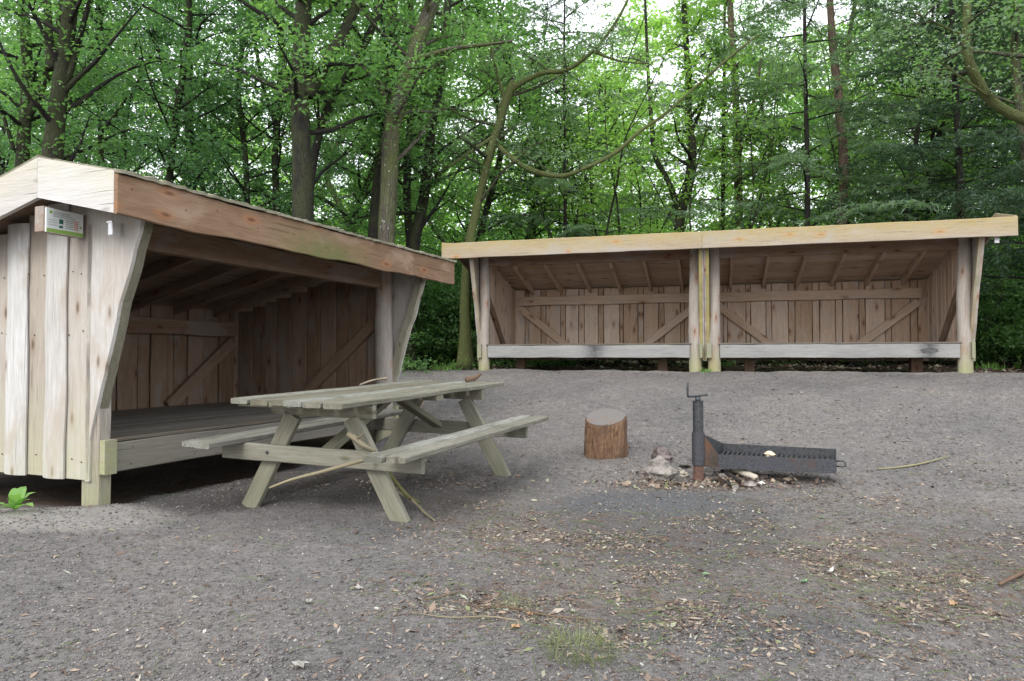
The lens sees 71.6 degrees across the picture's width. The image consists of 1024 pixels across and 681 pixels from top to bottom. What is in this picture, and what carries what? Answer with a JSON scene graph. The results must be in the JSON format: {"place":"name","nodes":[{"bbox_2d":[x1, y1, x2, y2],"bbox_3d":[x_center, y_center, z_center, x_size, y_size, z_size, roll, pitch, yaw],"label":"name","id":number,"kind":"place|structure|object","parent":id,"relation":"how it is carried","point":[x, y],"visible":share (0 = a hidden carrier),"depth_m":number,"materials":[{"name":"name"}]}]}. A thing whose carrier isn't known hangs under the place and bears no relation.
{"place":"outdoors","nodes":[
{"label":"outdoors","id":0,"kind":"place"},
{"bbox_2d":[0,0,1021,245],"label":"sky","id":1,"kind":"structure","parent":0,"point":[822,14],"materials":[{"name":"white"}]},
{"bbox_2d":[0,359,1023,680],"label":"ground","id":2,"kind":"structure","parent":0,"point":[134,487],"depth_m":4.14,"materials":[{"name":"grey gravel"}]},
{"bbox_2d":[0,486,35,509],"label":"weed plant","id":3,"kind":"object","parent":2,"relation":"on","point":[17,496],"visible":1,"depth_m":4.39,"materials":[{"name":"green plant"}]},
{"bbox_2d":[0,19,40,171],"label":"woodland tree","id":4,"kind":"object","parent":2,"relation":"on","point":[12,160],"visible":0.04,"depth_m":23.21,"materials":[{"name":"green plant"}]},
{"bbox_2d":[0,0,95,175],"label":"bluish leaf tree","id":5,"kind":"object","parent":2,"relation":"on","point":[3,148],"visible":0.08,"depth_m":17.70,"materials":[{"name":"green plant"}]},
{"bbox_2d":[1,1,156,172],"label":"bluish leaf tree","id":6,"kind":"object","parent":2,"relation":"on","point":[96,138],"visible":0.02,"depth_m":20.31,"materials":[{"name":"green plant"}]},
{"bbox_2d":[0,0,173,167],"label":"broadleaf tree","id":7,"kind":"object","parent":2,"relation":"on","point":[30,110],"visible":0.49,"depth_m":12.02,"materials":[{"name":"green plant"}]},
{"bbox_2d":[0,0,182,172],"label":"bluish leaf tree","id":8,"kind":"object","parent":2,"relation":"on","point":[100,9],"visible":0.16,"depth_m":15.59,"materials":[{"name":"green plant"}]},
{"bbox_2d":[7,1,199,179],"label":"broadleaf tree","id":9,"kind":"object","parent":2,"relation":"on","point":[101,151],"visible":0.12,"depth_m":15.88,"materials":[{"name":"green plant"}]},
{"bbox_2d":[0,0,215,165],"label":"broadleaf tree","id":10,"kind":"object","parent":2,"relation":"on","point":[61,64],"visible":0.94,"depth_m":11.25,"materials":[{"name":"green plant"}]},
{"bbox_2d":[0,0,225,180],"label":"bluish leaf tree","id":11,"kind":"object","parent":2,"relation":"on","point":[127,116],"visible":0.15,"depth_m":17.76,"materials":[{"name":"green plant"}]},
{"bbox_2d":[92,88,182,179],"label":"bright leaf tree","id":12,"kind":"object","parent":2,"relation":"on","point":[149,137],"visible":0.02,"depth_m":30.68,"materials":[{"name":"green plant"}]},
{"bbox_2d":[33,0,293,199],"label":"bluish leaf tree","id":13,"kind":"object","parent":2,"relation":"on","point":[187,29],"visible":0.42,"depth_m":13.39,"materials":[{"name":"green plant"}]},
{"bbox_2d":[131,7,270,190],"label":"woodland tree","id":14,"kind":"object","parent":2,"relation":"on","point":[205,116],"visible":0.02,"depth_m":24.74,"materials":[{"name":"green plant"}]},
{"bbox_2d":[91,0,316,221],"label":"bluish leaf tree","id":15,"kind":"object","parent":2,"relation":"on","point":[154,40],"visible":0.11,"depth_m":16.53,"materials":[{"name":"green plant"}]},
{"bbox_2d":[92,0,323,209],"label":"broadleaf tree","id":16,"kind":"object","parent":2,"relation":"on","point":[198,28],"visible":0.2,"depth_m":15.80,"materials":[{"name":"green plant"}]},
{"bbox_2d":[0,154,456,505],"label":"log shelter","id":17,"kind":"object","parent":2,"relation":"on","point":[165,324],"visible":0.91,"depth_m":5.74,"materials":[{"name":"brown wood"}]},
{"bbox_2d":[35,206,82,237],"bbox_3d":[-3.032,-0.791,4.763,0.103,0.169,0.265,-1,-1,23],"label":"information sign","id":18,"kind":"object","parent":17,"relation":"attached to","point":[56,221],"visible":1,"depth_m":4.71,"materials":[{"name":"white"}]},
{"bbox_2d":[107,221,121,235],"bbox_3d":[-2.639,-0.742,4.709,0.052,0.089,0.072,-1,-1,23],"label":"tin box","id":19,"kind":"object","parent":17,"relation":"attached to","point":[113,228],"visible":1,"depth_m":4.69,"materials":[{"name":"metal"}]},
{"bbox_2d":[193,61,271,204],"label":"bright leaf tree","id":20,"kind":"object","parent":2,"relation":"on","point":[241,148],"visible":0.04,"depth_m":31.60,"materials":[{"name":"green plant"}]},
{"bbox_2d":[115,0,371,219],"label":"bluish leaf tree","id":21,"kind":"object","parent":2,"relation":"on","point":[245,189],"visible":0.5,"depth_m":14.07,"materials":[{"name":"green plant"}]},
{"bbox_2d":[188,0,398,211],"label":"broadleaf tree","id":22,"kind":"object","parent":2,"relation":"on","point":[276,138],"visible":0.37,"depth_m":14.44,"materials":[{"name":"green plant"}]},
{"bbox_2d":[167,0,445,221],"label":"broadleaf tree","id":23,"kind":"object","parent":2,"relation":"on","point":[301,92],"visible":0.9,"depth_m":11.52,"materials":[{"name":"green plant"}]},
{"bbox_2d":[245,5,367,224],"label":"woodland tree","id":24,"kind":"object","parent":2,"relation":"on","point":[337,183],"visible":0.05,"depth_m":24.05,"materials":[{"name":"green plant"}]},
{"bbox_2d":[219,0,403,227],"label":"bluish leaf tree","id":25,"kind":"object","parent":2,"relation":"on","point":[287,161],"visible":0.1,"depth_m":18.59,"materials":[{"name":"green plant"}]},
{"bbox_2d":[236,0,455,249],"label":"woodland tree","id":26,"kind":"object","parent":2,"relation":"on","point":[398,232],"visible":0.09,"depth_m":22.02,"materials":[{"name":"green plant"}]},
{"bbox_2d":[234,0,461,187],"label":"broadleaf tree","id":27,"kind":"object","parent":2,"relation":"on","point":[325,111],"visible":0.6,"depth_m":12.34,"materials":[{"name":"green plant"}]},
{"bbox_2d":[315,58,401,242],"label":"bright leaf tree","id":28,"kind":"object","parent":2,"relation":"on","point":[347,198],"visible":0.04,"depth_m":30.78,"materials":[{"name":"green plant"}]},
{"bbox_2d":[233,0,489,252],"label":"woodland tree","id":29,"kind":"object","parent":2,"relation":"on","point":[358,206],"visible":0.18,"depth_m":16.13,"materials":[{"name":"green plant"}]},
{"bbox_2d":[182,379,548,522],"bbox_3d":[-0.943,0.790,5.532,1.727,0.832,2.501,0,0,23],"label":"picnic table","id":30,"kind":"object","parent":2,"relation":"on","point":[357,411],"visible":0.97,"depth_m":4.89,"materials":[{"name":"wood"}]},
{"bbox_2d":[269,459,362,488],"bbox_3d":[-1.108,0.810,4.362,0.713,0.172,0.173,1,-1,-26],"label":"stick","id":31,"kind":"object","parent":30,"relation":"on","point":[325,470],"visible":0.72,"depth_m":4.30,"materials":[{"name":"wood"}]},
{"bbox_2d":[346,430,375,451],"bbox_3d":[-0.961,0.637,4.506,0.151,0.160,0.126,0,-1,21],"label":"stick","id":32,"kind":"object","parent":30,"relation":"on","point":[356,440],"visible":1,"depth_m":4.47,"materials":[{"name":"wood"}]},
{"bbox_2d":[282,0,487,239],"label":"broadleaf tree","id":33,"kind":"object","parent":2,"relation":"on","point":[373,216],"visible":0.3,"depth_m":13.59,"materials":[{"name":"green plant"}]},
{"bbox_2d":[322,0,484,251],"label":"woodland tree","id":34,"kind":"object","parent":2,"relation":"on","point":[397,218],"visible":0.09,"depth_m":23.93,"materials":[{"name":"green plant"}]},
{"bbox_2d":[388,472,420,503],"bbox_3d":[-0.744,1.022,4.935,0.276,0.274,0.078,1,-2,-38],"label":"stick","id":35,"kind":"object","parent":2,"relation":"on","point":[401,489],"visible":0.77,"depth_m":4.91,"materials":[{"name":"wood"}]},
{"bbox_2d":[359,66,482,249],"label":"bright leaf tree","id":36,"kind":"object","parent":2,"relation":"on","point":[450,214],"visible":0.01,"depth_m":32.80,"materials":[{"name":"green plant"}]},
{"bbox_2d":[313,0,533,242],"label":"broadleaf tree","id":37,"kind":"object","parent":2,"relation":"on","point":[390,163],"visible":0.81,"depth_m":12.58,"materials":[{"name":"green plant"}]},
{"bbox_2d":[340,0,508,368],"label":"broadleaf tree","id":38,"kind":"object","parent":2,"relation":"on","point":[408,221],"visible":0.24,"depth_m":15.00,"materials":[{"name":"green plant"}]},
{"bbox_2d":[319,0,538,369],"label":"broadleaf tree","id":39,"kind":"object","parent":2,"relation":"on","point":[429,182],"visible":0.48,"depth_m":14.18,"materials":[{"name":"green plant"}]},
{"bbox_2d":[348,1,509,266],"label":"woodland tree","id":40,"kind":"object","parent":2,"relation":"on","point":[431,222],"visible":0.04,"depth_m":24.17,"materials":[{"name":"green plant"}]},
{"bbox_2d":[413,275,476,367],"bbox_3d":[-2.441,-0.391,15.713,4.744,2.360,3.042,0,-1,-9],"label":"woodland shrub","id":41,"kind":"object","parent":2,"relation":"on","point":[430,347],"visible":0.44,"depth_m":15.48,"materials":[{"name":"green plant"}]},
{"bbox_2d":[415,284,507,365],"bbox_3d":[-0.901,-0.447,16.828,4.654,2.446,3.070,1,-2,-38],"label":"woodland shrub","id":42,"kind":"object","parent":2,"relation":"on","point":[475,348],"visible":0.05,"depth_m":15.72,"materials":[{"name":"green plant"}]},
{"bbox_2d":[420,284,502,362],"bbox_3d":[-1.267,-0.326,16.569,2.727,2.189,4.231,0,-1,-12],"label":"woodland shrub","id":43,"kind":"object","parent":2,"relation":"on","point":[475,342],"visible":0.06,"depth_m":16.12,"materials":[{"name":"green plant"}]},
{"bbox_2d":[415,225,512,364],"bbox_3d":[-0.965,-0.850,17.512,5.825,3.283,5.119,1,-2,-42],"label":"woodland shrub","id":44,"kind":"object","parent":2,"relation":"on","point":[455,268],"visible":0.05,"depth_m":16.07,"materials":[{"name":"green plant"}]},
{"bbox_2d":[401,25,533,249],"bbox_3d":[-1.652,-6.618,29.741,7.185,14.761,5.258,1,-1,-2],"label":"bright leaf tree","id":45,"kind":"object","parent":2,"relation":"on","point":[445,220],"visible":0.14,"depth_m":29.31,"materials":[{"name":"green plant"}]},
{"bbox_2d":[370,0,611,364],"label":"woodland tree","id":46,"kind":"object","parent":2,"relation":"on","point":[490,197],"visible":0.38,"depth_m":16.89,"materials":[{"name":"green plant"}]},
{"bbox_2d":[401,354,604,374],"bbox_3d":[-2.265,0.827,15.218,10.492,1.384,12.216,0,-1,0],"label":"ground cover","id":47,"kind":"object","parent":2,"relation":"on","point":[426,363],"visible":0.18,"depth_m":14.17,"materials":[{"name":"green plant"}]},
{"bbox_2d":[0,0,1020,357],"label":"distant wood","id":48,"kind":"object","parent":2,"relation":"on","point":[656,14],"depth_m":35.79,"materials":[{"name":"green plant"}]},
{"bbox_2d":[0,453,1023,680],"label":"wood chip litter","id":49,"kind":"object","parent":2,"relation":"on","point":[433,605],"visible":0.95,"depth_m":3.03,"materials":[{"name":"brown wood"}]},
{"bbox_2d":[477,605,604,620],"bbox_3d":[0.102,1.064,2.784,0.523,0.018,0.030,0,-1,18],"label":"stick","id":50,"kind":"object","parent":49,"relation":"on","point":[538,613],"visible":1,"depth_m":2.77,"materials":[{"name":"wood"}]},
{"bbox_2d":[6,463,1023,680],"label":"fine twigs","id":51,"kind":"object","parent":2,"relation":"on","point":[503,550],"visible":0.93,"depth_m":3.25,"materials":[{"name":"brown wood"}]},
{"bbox_2d":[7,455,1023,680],"bbox_3d":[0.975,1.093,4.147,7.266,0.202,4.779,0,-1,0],"label":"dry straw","id":52,"kind":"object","parent":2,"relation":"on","point":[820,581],"visible":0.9,"depth_m":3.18,"materials":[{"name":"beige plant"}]},
{"bbox_2d":[398,0,636,363],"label":"woodland tree","id":53,"kind":"object","parent":2,"relation":"on","point":[528,236],"visible":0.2,"depth_m":18.38,"materials":[{"name":"green plant"}]},
{"bbox_2d":[447,0,621,284],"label":"spruce tree","id":54,"kind":"object","parent":2,"relation":"on","point":[547,8],"visible":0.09,"depth_m":20.22,"materials":[{"name":"green plant"}]},
{"bbox_2d":[482,49,617,239],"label":"bright leaf tree","id":55,"kind":"object","parent":2,"relation":"on","point":[541,226],"visible":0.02,"depth_m":27.86,"materials":[{"name":"green plant"}]},
{"bbox_2d":[499,99,634,240],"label":"multi stem sapling","id":56,"kind":"object","parent":2,"relation":"on","point":[599,233],"visible":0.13,"depth_m":20.26,"materials":[{"name":"green plant"}]},
{"bbox_2d":[442,231,707,371],"bbox_3d":[1.323,-0.477,12.950,4.328,2.552,3.186,0,-1,16],"label":"log shelter","id":57,"kind":"object","parent":2,"relation":"on","point":[629,297],"visible":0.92,"depth_m":13.27,"materials":[{"name":"brown wood"}]},
{"bbox_2d":[379,0,772,367],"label":"broadleaf tree","id":58,"kind":"object","parent":2,"relation":"on","point":[465,348],"visible":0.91,"depth_m":13.22,"materials":[{"name":"green plant"}]},
{"bbox_2d":[523,617,630,669],"bbox_3d":[0.222,1.016,2.421,0.378,0.096,0.363,0,-1,0],"label":"grass tuft","id":59,"kind":"object","parent":2,"relation":"on","point":[578,631],"visible":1,"depth_m":2.44,"materials":[{"name":"plant"}]},
{"bbox_2d":[457,0,704,365],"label":"larch tree","id":60,"kind":"object","parent":2,"relation":"on","point":[563,181],"visible":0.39,"depth_m":16.21,"materials":[{"name":"green plant"}]},
{"bbox_2d":[483,31,708,364],"bbox_3d":[2.151,-3.138,16.045,5.505,7.835,4.088,-1,-2,40],"label":"multi stem sapling","id":61,"kind":"object","parent":2,"relation":"on","point":[613,143],"visible":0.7,"depth_m":16.00,"materials":[{"name":"green plant"}]},
{"bbox_2d":[171,368,1023,493],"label":"leaf litter","id":62,"kind":"object","parent":2,"relation":"on","point":[647,425],"visible":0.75,"depth_m":6.64,"materials":[{"name":"plant"}]},
{"bbox_2d":[584,408,627,459],"bbox_3d":[0.923,0.910,6.958,0.436,0.463,0.418,0,-1,0],"label":"log stool","id":63,"kind":"object","parent":2,"relation":"on","point":[605,433],"visible":0.99,"depth_m":6.82,"materials":[{"name":"wood"}]},
{"bbox_2d":[553,0,703,234],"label":"bright leaf tree","id":64,"kind":"object","parent":2,"relation":"on","point":[655,25],"visible":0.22,"depth_m":29.48,"materials":[{"name":"green plant"}]},
{"bbox_2d":[523,59,742,362],"bbox_3d":[2.904,-3.018,18.072,5.311,7.678,4.225,1,-2,-36],"label":"multi stem sapling","id":65,"kind":"object","parent":2,"relation":"on","point":[681,154],"visible":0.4,"depth_m":17.62,"materials":[{"name":"green plant"}]},
{"bbox_2d":[562,42,711,234],"bbox_3d":[5.641,-6.861,33.687,7.228,14.848,5.289,-4,-1,4],"label":"bright leaf tree","id":66,"kind":"object","parent":2,"relation":"on","point":[647,114],"visible":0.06,"depth_m":33.42,"materials":[{"name":"green plant"}]},
{"bbox_2d":[644,455,677,481],"bbox_3d":[1.270,1.106,6.021,0.242,0.258,0.306,1,-2,-36],"label":"stone","id":67,"kind":"object","parent":2,"relation":"on","point":[659,467],"visible":0.88,"depth_m":5.96,"materials":[{"name":"stone"}]},
{"bbox_2d":[651,445,672,462],"bbox_3d":[1.404,1.093,6.659,0.162,0.232,0.278,0,-1,-11],"label":"stone","id":68,"kind":"object","parent":2,"relation":"on","point":[664,453],"visible":0.66,"depth_m":6.58,"materials":[{"name":"stone"}]},
{"bbox_2d":[617,131,727,361],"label":"multi stem sapling","id":69,"kind":"object","parent":2,"relation":"on","point":[671,224],"visible":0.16,"depth_m":20.77,"materials":[{"name":"green plant"}]},
{"bbox_2d":[609,0,766,362],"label":"broadleaf tree","id":70,"kind":"object","parent":2,"relation":"on","point":[691,127],"visible":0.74,"depth_m":18.01,"materials":[{"name":"green plant"}]},
{"bbox_2d":[661,71,751,230],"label":"bright leaf tree","id":71,"kind":"object","parent":2,"relation":"on","point":[713,186],"visible":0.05,"depth_m":33.70,"materials":[{"name":"green plant"}]},
{"bbox_2d":[584,33,835,363],"bbox_3d":[4.652,-3.118,17.291,5.523,7.874,4.104,0,-1,-3],"label":"multi stem sapling","id":72,"kind":"object","parent":2,"relation":"on","point":[736,192],"visible":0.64,"depth_m":17.09,"materials":[{"name":"green plant"}]},
{"bbox_2d":[539,471,886,500],"bbox_3d":[1.552,1.125,5.617,2.680,0.120,1.056,0,-1,0],"label":"fire debris","id":73,"kind":"object","parent":2,"relation":"on","point":[688,485],"visible":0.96,"depth_m":5.71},
{"bbox_2d":[417,358,1023,371],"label":"forest floor litter","id":74,"kind":"object","parent":2,"relation":"on","point":[942,367],"visible":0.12,"depth_m":14.82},
{"bbox_2d":[607,0,862,232],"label":"larch tree","id":75,"kind":"object","parent":2,"relation":"on","point":[646,193],"visible":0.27,"depth_m":19.08,"materials":[{"name":"green plant"}]},
{"bbox_2d":[665,0,820,362],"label":"broadleaf tree","id":76,"kind":"object","parent":2,"relation":"on","point":[730,17],"visible":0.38,"depth_m":19.00,"materials":[{"name":"green plant"}]},
{"bbox_2d":[730,469,757,480],"bbox_3d":[1.933,1.111,5.952,0.067,0.084,0.310,1,-1,-23],"label":"firewood","id":77,"kind":"object","parent":2,"relation":"on","point":[746,473],"visible":0.78,"depth_m":5.90,"materials":[{"name":"brown wood"}]},
{"bbox_2d":[687,382,845,481],"bbox_3d":[2.102,0.837,5.948,1.227,0.970,0.429,0,-1,16],"label":"barbecue","id":78,"kind":"object","parent":2,"relation":"on","point":[707,451],"visible":0.98,"depth_m":5.90,"materials":[{"name":"metal"}]},
{"bbox_2d":[707,42,835,227],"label":"bright leaf tree","id":79,"kind":"object","parent":2,"relation":"on","point":[788,58],"visible":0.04,"depth_m":31.41,"materials":[{"name":"green plant"}]},
{"bbox_2d":[693,86,858,361],"bbox_3d":[7.314,-2.910,19.512,3.906,7.466,5.227,-1,-2,44],"label":"multi stem sapling","id":80,"kind":"object","parent":2,"relation":"on","point":[769,180],"visible":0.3,"depth_m":18.55,"materials":[{"name":"green plant"}]},
{"bbox_2d":[691,0,861,227],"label":"woodland tree","id":81,"kind":"object","parent":2,"relation":"on","point":[759,94],"visible":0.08,"depth_m":27.55,"materials":[{"name":"green plant"}]},
{"bbox_2d":[675,0,970,364],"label":"larch tree","id":82,"kind":"object","parent":2,"relation":"on","point":[806,157],"visible":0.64,"depth_m":15.88,"materials":[{"name":"green plant"}]},
{"bbox_2d":[763,8,892,218],"bbox_3d":[13.753,-6.208,30.200,7.083,14.552,5.183,-4,2,37],"label":"bright leaf tree","id":83,"kind":"object","parent":2,"relation":"on","point":[840,27],"visible":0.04,"depth_m":29.53,"materials":[{"name":"green plant"}]},
{"bbox_2d":[826,0,848,363],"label":"pine tree","id":84,"kind":"object","parent":2,"relation":"on","point":[842,150],"visible":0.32,"depth_m":17.07,"materials":[{"name":"brown plant"}]},
{"bbox_2d":[779,0,932,225],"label":"woodland tree","id":85,"kind":"object","parent":2,"relation":"on","point":[818,181],"visible":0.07,"depth_m":23.53,"materials":[{"name":"green plant"}]},
{"bbox_2d":[702,213,1017,372],"bbox_3d":[5.344,-0.532,11.798,4.197,2.610,3.186,0,-1,16],"label":"log shelter","id":86,"kind":"object","parent":2,"relation":"on","point":[898,291],"visible":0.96,"depth_m":11.78,"materials":[{"name":"brown wood"}]},
{"bbox_2d":[752,0,988,226],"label":"woodland tree","id":87,"kind":"object","parent":2,"relation":"on","point":[849,30],"visible":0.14,"depth_m":21.47,"materials":[{"name":"green plant"}]},
{"bbox_2d":[781,0,1023,363],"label":"larch tree","id":88,"kind":"object","parent":2,"relation":"on","point":[915,138],"visible":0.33,"depth_m":16.43,"materials":[{"name":"green plant"}]},
{"bbox_2d":[789,57,1015,363],"bbox_3d":[9.757,-3.178,17.081,5.719,7.932,4.044,-1,-2,37],"label":"multi stem sapling","id":89,"kind":"object","parent":2,"relation":"on","point":[825,156],"visible":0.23,"depth_m":17.37,"materials":[{"name":"green plant"}]},
{"bbox_2d":[800,0,1023,301],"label":"spruce tree","id":90,"kind":"object","parent":2,"relation":"on","point":[932,137],"visible":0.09,"depth_m":18.72,"materials":[{"name":"green plant"}]},
{"bbox_2d":[814,0,1023,258],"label":"woodland tree","id":91,"kind":"object","parent":2,"relation":"on","point":[938,134],"visible":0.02,"depth_m":18.70,"materials":[{"name":"green plant"}]},
{"bbox_2d":[818,0,1023,367],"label":"spruce tree","id":92,"kind":"object","parent":2,"relation":"on","point":[1009,170],"visible":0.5,"depth_m":14.31,"materials":[{"name":"green plant"}]},
{"bbox_2d":[820,0,1023,247],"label":"larch tree","id":93,"kind":"object","parent":2,"relation":"on","point":[926,135],"visible":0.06,"depth_m":21.18,"materials":[{"name":"green plant"}]},
{"bbox_2d":[864,0,1023,128],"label":"broadleaf tree","id":94,"kind":"object","parent":2,"relation":"on","point":[987,95],"visible":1,"depth_m":9.61,"materials":[{"name":"green bark"},{"name":"green leaves"}]},
{"bbox_2d":[869,0,1023,186],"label":"broadleaf tree","id":95,"kind":"object","parent":2,"relation":"on","point":[1019,96],"visible":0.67,"depth_m":12.10,"materials":[{"name":"green plant"}]},
{"bbox_2d":[871,0,1023,362],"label":"spruce tree","id":96,"kind":"object","parent":2,"relation":"on","point":[976,156],"visible":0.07,"depth_m":17.66,"materials":[{"name":"green plant"}]},
{"bbox_2d":[874,1,1023,221],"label":"woodland tree","id":97,"kind":"object","parent":2,"relation":"on","point":[929,124],"visible":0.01,"depth_m":23.04,"materials":[{"name":"green plant"}]},
{"bbox_2d":[877,0,1023,304],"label":"spruce tree","id":98,"kind":"object","parent":2,"relation":"on","point":[1004,192],"visible":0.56,"depth_m":12.90,"materials":[{"name":"green plant"}]},
{"bbox_2d":[923,268,1018,364],"bbox_3d":[10.023,-0.560,16.569,3.208,2.577,4.891,-1,-2,38],"label":"woodland shrub","id":99,"kind":"object","parent":2,"relation":"on","point":[990,274],"visible":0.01,"depth_m":14.75,"materials":[{"name":"green plant"}]},
{"bbox_2d":[929,0,1023,291],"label":"woodland tree","id":100,"kind":"object","parent":2,"relation":"on","point":[1004,122],"visible":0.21,"depth_m":16.31,"materials":[{"name":"green plant"}]},
{"bbox_2d":[943,249,1023,364],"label":"woodland shrub","id":101,"kind":"object","parent":2,"relation":"on","point":[1003,316],"visible":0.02,"depth_m":15.66,"materials":[{"name":"green plant"}]},
{"bbox_2d":[973,270,1023,368],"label":"woodland shrub","id":102,"kind":"object","parent":2,"relation":"on","point":[997,307],"visible":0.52,"depth_m":13.96,"materials":[{"name":"green plant"}]},
{"bbox_2d":[975,277,1023,361],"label":"woodland shrub","id":103,"kind":"object","parent":2,"relation":"on","point":[1021,325],"visible":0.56,"depth_m":13.27,"materials":[{"name":"green plant"}]},
{"bbox_2d":[982,237,1023,325],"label":"woodland shrub","id":104,"kind":"object","parent":2,"relation":"on","point":[1018,275],"visible":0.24,"depth_m":14.92,"materials":[{"name":"green plant"}]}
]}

